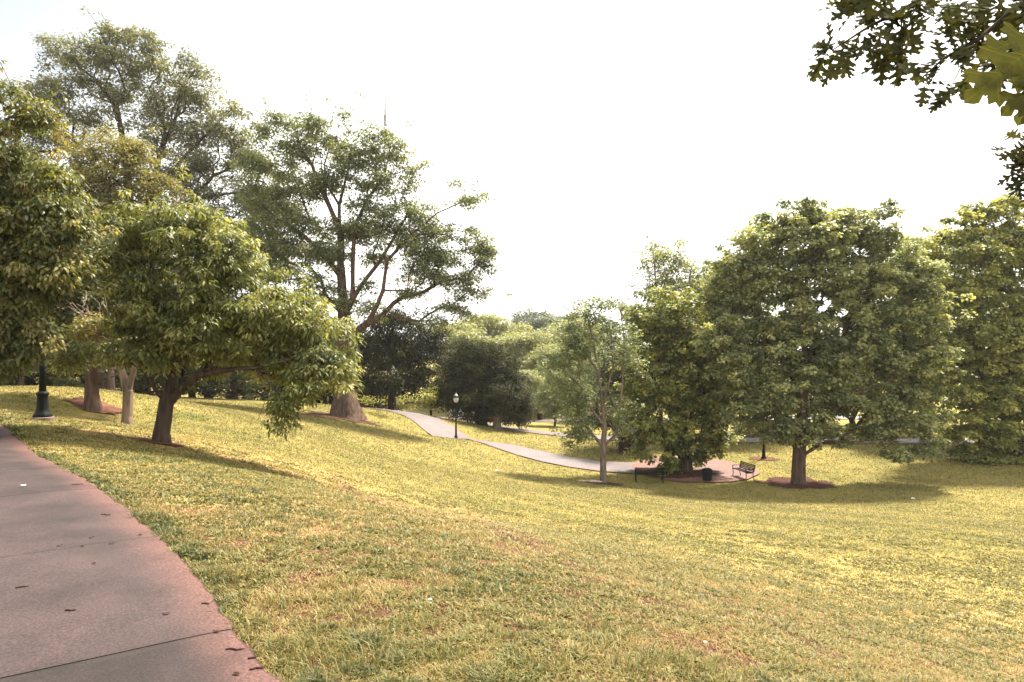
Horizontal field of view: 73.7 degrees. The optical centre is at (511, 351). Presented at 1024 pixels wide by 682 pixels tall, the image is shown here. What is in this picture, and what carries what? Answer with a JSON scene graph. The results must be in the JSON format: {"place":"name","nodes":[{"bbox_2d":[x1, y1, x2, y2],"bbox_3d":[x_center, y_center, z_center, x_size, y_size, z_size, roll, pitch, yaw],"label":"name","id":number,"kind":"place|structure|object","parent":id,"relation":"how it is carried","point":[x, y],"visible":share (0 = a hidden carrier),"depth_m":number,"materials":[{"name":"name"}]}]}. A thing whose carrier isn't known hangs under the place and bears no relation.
{"place":"outdoors","nodes":[
{"label":"outdoors","id":0,"kind":"place"},
{"bbox_2d":[0,424,281,681],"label":"path","id":1,"kind":"structure","parent":0,"point":[125,591],"depth_m":4.29,"materials":[{"name":"concrete"}]},
{"bbox_2d":[225,647,244,649],"bbox_3d":[-1.449,1.555,3.570,0.101,0.010,0.019,0,0,5],"label":"twig","id":2,"kind":"object","parent":1,"relation":"on","point":[234,648],"visible":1,"depth_m":3.57,"materials":[{"name":"brown wood"}]},
{"bbox_2d":[223,398,644,472],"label":"park path","id":3,"kind":"structure","parent":0,"point":[433,426],"depth_m":45.99,"materials":[{"name":"grey concrete"}]},
{"bbox_2d":[0,361,1023,681],"bbox_3d":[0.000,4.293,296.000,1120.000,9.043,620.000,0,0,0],"label":"ground","id":4,"kind":"structure","parent":0,"point":[494,433],"depth_m":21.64,"materials":[{"name":"green plant"}]},
{"bbox_2d":[0,375,25,385],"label":"dark shrub","id":5,"kind":"object","parent":4,"relation":"on","point":[10,383],"visible":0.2,"depth_m":32.99,"materials":[{"name":"green plant"}]},
{"bbox_2d":[2,372,62,385],"bbox_3d":[-32.322,2.051,45.890,4.642,1.929,4.328,0,0,-43],"label":"dark shrub","id":6,"kind":"object","parent":4,"relation":"on","point":[30,381],"visible":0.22,"depth_m":45.66,"materials":[{"name":"green plant"}]},
{"bbox_2d":[12,309,55,385],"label":"leafy tree","id":7,"kind":"object","parent":4,"relation":"on","point":[20,383],"visible":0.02,"depth_m":27.00,"materials":[{"name":"green plant"}]},
{"bbox_2d":[30,317,54,420],"bbox_3d":[-11.344,-0.249,16.500,0.490,4.253,0.490,0,0,0],"label":"street lamp","id":8,"kind":"object","parent":4,"relation":"on","point":[42,412],"visible":0.4,"depth_m":16.43,"materials":[{"name":"metal"}]},
{"bbox_2d":[0,138,92,384],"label":"leafy tree","id":9,"kind":"object","parent":4,"relation":"on","point":[20,143],"depth_m":45.53,"materials":[{"name":"green plant"}]},
{"bbox_2d":[0,59,123,384],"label":"maple tree","id":10,"kind":"object","parent":4,"relation":"on","point":[43,263],"visible":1,"depth_m":13.25,"materials":[{"name":"green plant"}]},
{"bbox_2d":[50,377,83,387],"bbox_3d":[-23.657,1.871,36.044,2.117,1.161,2.270,0,0,21],"label":"dark shrub","id":11,"kind":"object","parent":4,"relation":"on","point":[67,382],"visible":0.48,"depth_m":35.87,"materials":[{"name":"green plant"}]},
{"bbox_2d":[13,294,123,384],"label":"woodland tree","id":12,"kind":"object","parent":4,"relation":"on","point":[35,376],"depth_m":43.96,"materials":[{"name":"green plant"}]},
{"bbox_2d":[34,367,120,387],"bbox_3d":[-32.740,1.982,52.056,7.270,3.021,6.780,0,0,39],"label":"dark shrub","id":13,"kind":"object","parent":4,"relation":"on","point":[81,378],"visible":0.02,"depth_m":50.94,"materials":[{"name":"green plant"}]},
{"bbox_2d":[16,200,169,412],"bbox_3d":[-14.364,-1.442,22.324,6.542,6.933,4.361,0,0,0],"label":"shade tree","id":14,"kind":"object","parent":4,"relation":"on","point":[92,403],"visible":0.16,"depth_m":22.29,"materials":[{"name":"green plant"}]},
{"bbox_2d":[64,397,121,413],"bbox_3d":[-13.928,1.795,22.692,1.890,0.524,0.802,0,0,0],"label":"mulch bed","id":15,"kind":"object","parent":4,"relation":"on","point":[107,408],"depth_m":22.69,"materials":[{"name":"brown soil"}]},
{"bbox_2d":[54,281,136,424],"bbox_3d":[-11.507,0.115,19.484,2.902,4.255,1.884,0,0,-19],"label":"crape myrtle","id":16,"kind":"object","parent":4,"relation":"on","point":[85,331],"visible":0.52,"depth_m":19.38,"materials":[{"name":"green plant"}]},
{"bbox_2d":[26,117,194,390],"bbox_3d":[-20.837,-4.727,36.144,8.877,14.585,5.479,0,0,0],"label":"golden tree","id":17,"kind":"object","parent":4,"relation":"on","point":[131,155],"visible":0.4,"depth_m":35.54,"materials":[{"name":"green plant"}]},
{"bbox_2d":[114,373,139,393],"bbox_3d":[-22.281,2.000,37.995,2.905,1.594,3.115,0,0,-36],"label":"dark shrub","id":18,"kind":"object","parent":4,"relation":"on","point":[117,385],"visible":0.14,"depth_m":37.94,"materials":[{"name":"green plant"}]},
{"bbox_2d":[129,371,178,395],"bbox_3d":[-22.511,2.100,42.099,4.061,2.228,4.355,0,0,38],"label":"dark shrub","id":19,"kind":"object","parent":4,"relation":"on","point":[157,382],"visible":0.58,"depth_m":41.56,"materials":[{"name":"green plant"}]},
{"bbox_2d":[138,437,185,446],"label":"mulch","id":20,"kind":"object","parent":4,"relation":"on","point":[151,440],"visible":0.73,"depth_m":15.36,"materials":[{"name":"brown soil"}]},
{"bbox_2d":[0,5,336,388],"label":"tall tree","id":21,"kind":"object","parent":4,"relation":"on","point":[116,97],"visible":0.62,"depth_m":55.50,"materials":[{"name":"green plant"}]},
{"bbox_2d":[114,256,250,385],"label":"woodland tree","id":22,"kind":"object","parent":4,"relation":"on","point":[172,283],"visible":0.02,"depth_m":49.14,"materials":[{"name":"green plant"}]},
{"bbox_2d":[151,369,229,396],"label":"dark shrub","id":23,"kind":"object","parent":4,"relation":"on","point":[197,386],"visible":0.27,"depth_m":69.64,"materials":[{"name":"green plant"}]},
{"bbox_2d":[45,166,366,444],"bbox_3d":[-6.838,-0.948,15.578,7.140,6.356,3.530,0,0,0],"label":"cherry tree","id":24,"kind":"object","parent":4,"relation":"on","point":[158,323],"visible":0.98,"depth_m":14.92,"materials":[{"name":"green plant"}]},
{"bbox_2d":[154,292,257,397],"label":"woodland tree","id":25,"kind":"object","parent":4,"relation":"on","point":[231,337],"depth_m":75.75,"materials":[{"name":"green plant"}]},
{"bbox_2d":[191,374,258,398],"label":"dark shrub","id":26,"kind":"object","parent":4,"relation":"on","point":[201,392],"visible":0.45,"depth_m":69.49,"materials":[{"name":"green plant"}]},
{"bbox_2d":[181,320,292,398],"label":"leafy tree","id":27,"kind":"object","parent":4,"relation":"on","point":[234,378],"visible":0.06,"depth_m":54.52,"materials":[{"name":"green plant"}]},
{"bbox_2d":[202,325,286,394],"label":"woodland tree","id":28,"kind":"object","parent":4,"relation":"on","point":[245,384],"depth_m":76.81,"materials":[{"name":"green plant"}]},
{"bbox_2d":[238,378,282,400],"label":"dark shrub","id":29,"kind":"object","parent":4,"relation":"on","point":[255,395],"visible":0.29,"depth_m":69.79,"materials":[{"name":"green plant"}]},
{"bbox_2d":[249,328,336,390],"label":"woodland tree","id":30,"kind":"object","parent":4,"relation":"on","point":[335,344],"visible":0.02,"depth_m":58.55,"materials":[{"name":"green plant"}]},
{"bbox_2d":[269,386,332,403],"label":"dark shrub","id":31,"kind":"object","parent":4,"relation":"on","point":[325,400],"visible":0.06,"depth_m":69.25,"materials":[{"name":"green plant"}]},
{"bbox_2d":[299,413,337,419],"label":"mulch","id":32,"kind":"object","parent":4,"relation":"on","point":[318,416],"visible":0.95,"depth_m":42.97,"materials":[{"name":"brown soil"}]},
{"bbox_2d":[307,410,380,425],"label":"mulch","id":33,"kind":"object","parent":4,"relation":"on","point":[327,414],"visible":0.6,"depth_m":44.88,"materials":[{"name":"brown soil"}]},
{"bbox_2d":[313,315,386,400],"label":"woodland tree","id":34,"kind":"object","parent":4,"relation":"on","point":[361,368],"visible":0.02,"depth_m":69.57,"materials":[{"name":"green plant"}]},
{"bbox_2d":[320,374,387,407],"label":"dark shrub","id":35,"kind":"object","parent":4,"relation":"on","point":[360,401],"visible":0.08,"depth_m":70.77,"materials":[{"name":"green plant"}]},
{"bbox_2d":[227,90,515,419],"bbox_3d":[-9.717,-6.419,46.237,20.022,22.014,6.373,0,0,0],"label":"spreading oak","id":36,"kind":"object","parent":4,"relation":"on","point":[347,406],"visible":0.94,"depth_m":45.46,"materials":[{"name":"green plant"}]},
{"bbox_2d":[383,87,386,333],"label":"radio mast","id":37,"kind":"object","parent":4,"relation":"on","point":[385,115],"visible":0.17,"depth_m":429.58,"materials":[{"name":"metal"}]},
{"bbox_2d":[360,389,411,410],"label":"dark shrub","id":38,"kind":"object","parent":4,"relation":"on","point":[382,406],"visible":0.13,"depth_m":70.79,"materials":[{"name":"green plant"}]},
{"bbox_2d":[391,368,394,409],"bbox_3d":[-9.931,3.149,57.000,0.460,3.993,0.460,0,0,0],"label":"street lamp","id":39,"kind":"object","parent":4,"relation":"on","point":[392,403],"visible":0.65,"depth_m":56.95,"materials":[{"name":"black metal"}]},
{"bbox_2d":[334,291,456,409],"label":"dark understorey tree","id":40,"kind":"object","parent":4,"relation":"on","point":[396,350],"visible":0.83,"depth_m":61.83,"materials":[{"name":"green plant"}]},
{"bbox_2d":[356,379,443,415],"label":"yellow bush","id":41,"kind":"object","parent":4,"relation":"on","point":[422,403],"visible":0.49,"depth_m":65.60,"materials":[{"name":"green plant"}]},
{"bbox_2d":[416,321,492,394],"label":"hazy tree","id":42,"kind":"object","parent":4,"relation":"on","point":[468,333],"visible":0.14,"depth_m":97.75,"materials":[{"name":"green plant"}]},
{"bbox_2d":[419,335,534,428],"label":"domed tree","id":43,"kind":"object","parent":4,"relation":"on","point":[464,380],"visible":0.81,"depth_m":61.02,"materials":[{"name":"green plant"}]},
{"bbox_2d":[436,312,531,375],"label":"hazy tree","id":44,"kind":"object","parent":4,"relation":"on","point":[492,326],"visible":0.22,"depth_m":109.69,"materials":[{"name":"green plant"}]},
{"bbox_2d":[479,373,539,429],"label":"brown trunk tree","id":45,"kind":"object","parent":4,"relation":"on","point":[509,405],"visible":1,"depth_m":58.98,"materials":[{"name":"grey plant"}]},
{"bbox_2d":[476,330,552,398],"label":"hazy tree","id":46,"kind":"object","parent":4,"relation":"on","point":[529,341],"visible":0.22,"depth_m":95.77,"materials":[{"name":"green plant"}]},
{"bbox_2d":[518,369,551,416],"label":"hazy tree","id":47,"kind":"object","parent":4,"relation":"on","point":[536,378],"visible":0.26,"depth_m":82.72,"materials":[{"name":"green plant"}]},
{"bbox_2d":[500,307,574,357],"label":"distant tree","id":48,"kind":"object","parent":4,"relation":"on","point":[538,321],"visible":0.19,"depth_m":147.52,"materials":[{"name":"green plant"}]},
{"bbox_2d":[537,412,541,419],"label":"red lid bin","id":49,"kind":"object","parent":4,"relation":"on","point":[539,415],"visible":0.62,"depth_m":83.75,"materials":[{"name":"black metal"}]},
{"bbox_2d":[531,369,575,425],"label":"leafy tree","id":50,"kind":"object","parent":4,"relation":"on","point":[550,410],"visible":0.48,"depth_m":69.58,"materials":[{"name":"green plant"}]},
{"bbox_2d":[517,342,591,413],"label":"hazy tree","id":51,"kind":"object","parent":4,"relation":"on","point":[543,355],"visible":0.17,"depth_m":91.15,"materials":[{"name":"green plant"}]},
{"bbox_2d":[535,318,626,394],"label":"hazy tree","id":52,"kind":"object","parent":4,"relation":"on","point":[554,337],"visible":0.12,"depth_m":102.28,"materials":[{"name":"green plant"}]},
{"bbox_2d":[556,311,606,359],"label":"distant tree","id":53,"kind":"object","parent":4,"relation":"on","point":[562,317],"visible":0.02,"depth_m":162.81,"materials":[{"name":"green plant"}]},
{"bbox_2d":[577,480,602,482],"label":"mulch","id":54,"kind":"object","parent":4,"relation":"on","point":[594,481],"visible":0.93,"depth_m":36.21,"materials":[{"name":"brown wood"}]},
{"bbox_2d":[533,283,650,482],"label":"sparse tree","id":55,"kind":"object","parent":4,"relation":"on","point":[577,432],"visible":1,"depth_m":36.83,"materials":[{"name":"green plant"}]},
{"bbox_2d":[567,348,618,413],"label":"leafy tree","id":56,"kind":"object","parent":4,"relation":"on","point":[586,373],"visible":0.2,"depth_m":77.61,"materials":[{"name":"green plant"}]},
{"bbox_2d":[583,479,621,485],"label":"mulch","id":57,"kind":"object","parent":4,"relation":"on","point":[611,483],"visible":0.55,"depth_m":36.81,"materials":[{"name":"brown soil"}]},
{"bbox_2d":[576,324,665,452],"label":"tree","id":58,"kind":"object","parent":4,"relation":"on","point":[603,370],"visible":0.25,"depth_m":48.59,"materials":[{"name":"green plant"}]},
{"bbox_2d":[634,467,664,482],"bbox_3d":[7.747,6.923,38.552,1.674,0.888,0.618,0,0,4],"label":"park bench","id":59,"kind":"object","parent":4,"relation":"on","point":[651,471],"visible":1,"depth_m":38.33,"materials":[{"name":"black metal"}]},
{"bbox_2d":[619,363,691,416],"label":"leafy tree","id":60,"kind":"object","parent":4,"relation":"on","point":[662,415],"visible":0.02,"depth_m":71.61,"materials":[{"name":"green plant"}]},
{"bbox_2d":[624,230,715,418],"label":"feathery tree","id":61,"kind":"object","parent":4,"relation":"on","point":[676,265],"visible":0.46,"depth_m":55.59,"materials":[{"name":"green plant"}]},
{"bbox_2d":[640,260,796,435],"bbox_3d":[17.587,0.080,57.575,13.846,15.362,13.936,0,0,-12],"label":"leafy tree","id":62,"kind":"object","parent":4,"relation":"on","point":[703,270],"visible":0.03,"depth_m":56.89,"materials":[{"name":"green plant"}]},
{"bbox_2d":[746,456,780,459],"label":"mulch","id":63,"kind":"object","parent":4,"relation":"on","point":[758,458],"visible":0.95,"depth_m":46.04,"materials":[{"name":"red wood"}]},
{"bbox_2d":[760,417,766,458],"bbox_3d":[16.962,5.481,46.000,0.460,3.993,0.460,0,0,0],"label":"street lamp","id":64,"kind":"object","parent":4,"relation":"on","point":[763,454],"visible":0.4,"depth_m":45.91,"materials":[{"name":"black metal"}]},
{"bbox_2d":[732,348,822,419],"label":"woodland tree","id":65,"kind":"object","parent":4,"relation":"on","point":[811,399],"visible":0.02,"depth_m":61.05,"materials":[{"name":"green plant"}]},
{"bbox_2d":[754,477,837,488],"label":"mulch","id":66,"kind":"object","parent":4,"relation":"on","point":[782,481],"visible":0.85,"depth_m":37.85,"materials":[{"name":"brown soil"}]},
{"bbox_2d":[684,196,977,484],"bbox_3d":[17.331,-0.604,38.107,15.568,16.240,6.255,0,0,0],"label":"linden tree","id":67,"kind":"object","parent":4,"relation":"on","point":[743,284],"visible":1,"depth_m":37.01,"materials":[{"name":"green plant"}]},
{"bbox_2d":[810,333,888,424],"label":"woodland tree","id":68,"kind":"object","parent":4,"relation":"on","point":[851,419],"visible":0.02,"depth_m":65.67,"materials":[{"name":"green plant"}]},
{"bbox_2d":[800,0,1023,205],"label":"red oak tree","id":69,"kind":"object","parent":4,"relation":"on","point":[1004,56],"visible":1,"depth_m":4.26,"materials":[{"name":"green plant"}]},
{"bbox_2d":[838,234,1004,439],"bbox_3d":[34.435,-0.853,55.891,14.289,17.327,14.197,0,0,-37],"label":"leafy tree","id":70,"kind":"object","parent":4,"relation":"on","point":[952,249],"visible":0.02,"depth_m":54.87,"materials":[{"name":"green plant"}]},
{"bbox_2d":[914,186,1023,465],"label":"edge tree","id":71,"kind":"object","parent":4,"relation":"on","point":[997,260],"visible":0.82,"depth_m":44.00,"materials":[{"name":"green plant"}]},
{"bbox_2d":[0,0,1023,357],"label":"sky","id":72,"kind":"structure","parent":0,"point":[594,127],"materials":[{"name":"white"}]},
{"bbox_2d":[437,415,860,421],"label":"road","id":73,"kind":"structure","parent":0,"point":[551,420],"depth_m":80.64,"materials":[{"name":"grey asphalt"}]},
{"bbox_2d":[632,456,759,481],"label":"plaza","id":74,"kind":"structure","parent":0,"point":[723,469],"depth_m":41.08,"materials":[{"name":"concrete"}]},
{"bbox_2d":[608,284,745,475],"bbox_3d":[9.806,1.641,40.841,8.068,11.751,5.214,0,0,0],"label":"plaza maple","id":75,"kind":"object","parent":74,"relation":"on","point":[680,378],"visible":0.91,"depth_m":40.24,"materials":[{"name":"green plant"}]},
{"bbox_2d":[647,470,717,477],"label":"mulch","id":76,"kind":"object","parent":74,"relation":"on","point":[693,473],"visible":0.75,"depth_m":39.83,"materials":[{"name":"brown soil"}]},
{"bbox_2d":[702,468,712,480],"bbox_3d":[10.980,6.945,38.400,0.589,0.794,0.589,0,0,0],"label":"litter bin","id":77,"kind":"object","parent":74,"relation":"on","point":[706,474],"visible":0.96,"depth_m":38.18,"materials":[{"name":"black metal"}]},
{"bbox_2d":[732,460,755,478],"bbox_3d":[13.241,6.784,39.008,0.618,0.888,1.674,0,0,-10],"label":"park bench","id":78,"kind":"object","parent":74,"relation":"on","point":[746,468],"visible":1,"depth_m":38.89,"materials":[{"name":"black metal"}]},
{"bbox_2d":[454,419,988,442],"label":"back path","id":79,"kind":"structure","parent":0,"point":[746,439],"depth_m":56.13,"materials":[{"name":"grey concrete"}]},
{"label":"mulch","id":80,"kind":"object","parent":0,"visible":0},
{"bbox_2d":[453,394,458,438],"bbox_3d":[-4.102,4.999,50.000,0.465,4.036,0.465,0,0,0],"label":"street lamp","id":81,"kind":"object","parent":80,"relation":"on","point":[455,398],"visible":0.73,"depth_m":49.95,"materials":[{"name":"black metal"}]}
]}

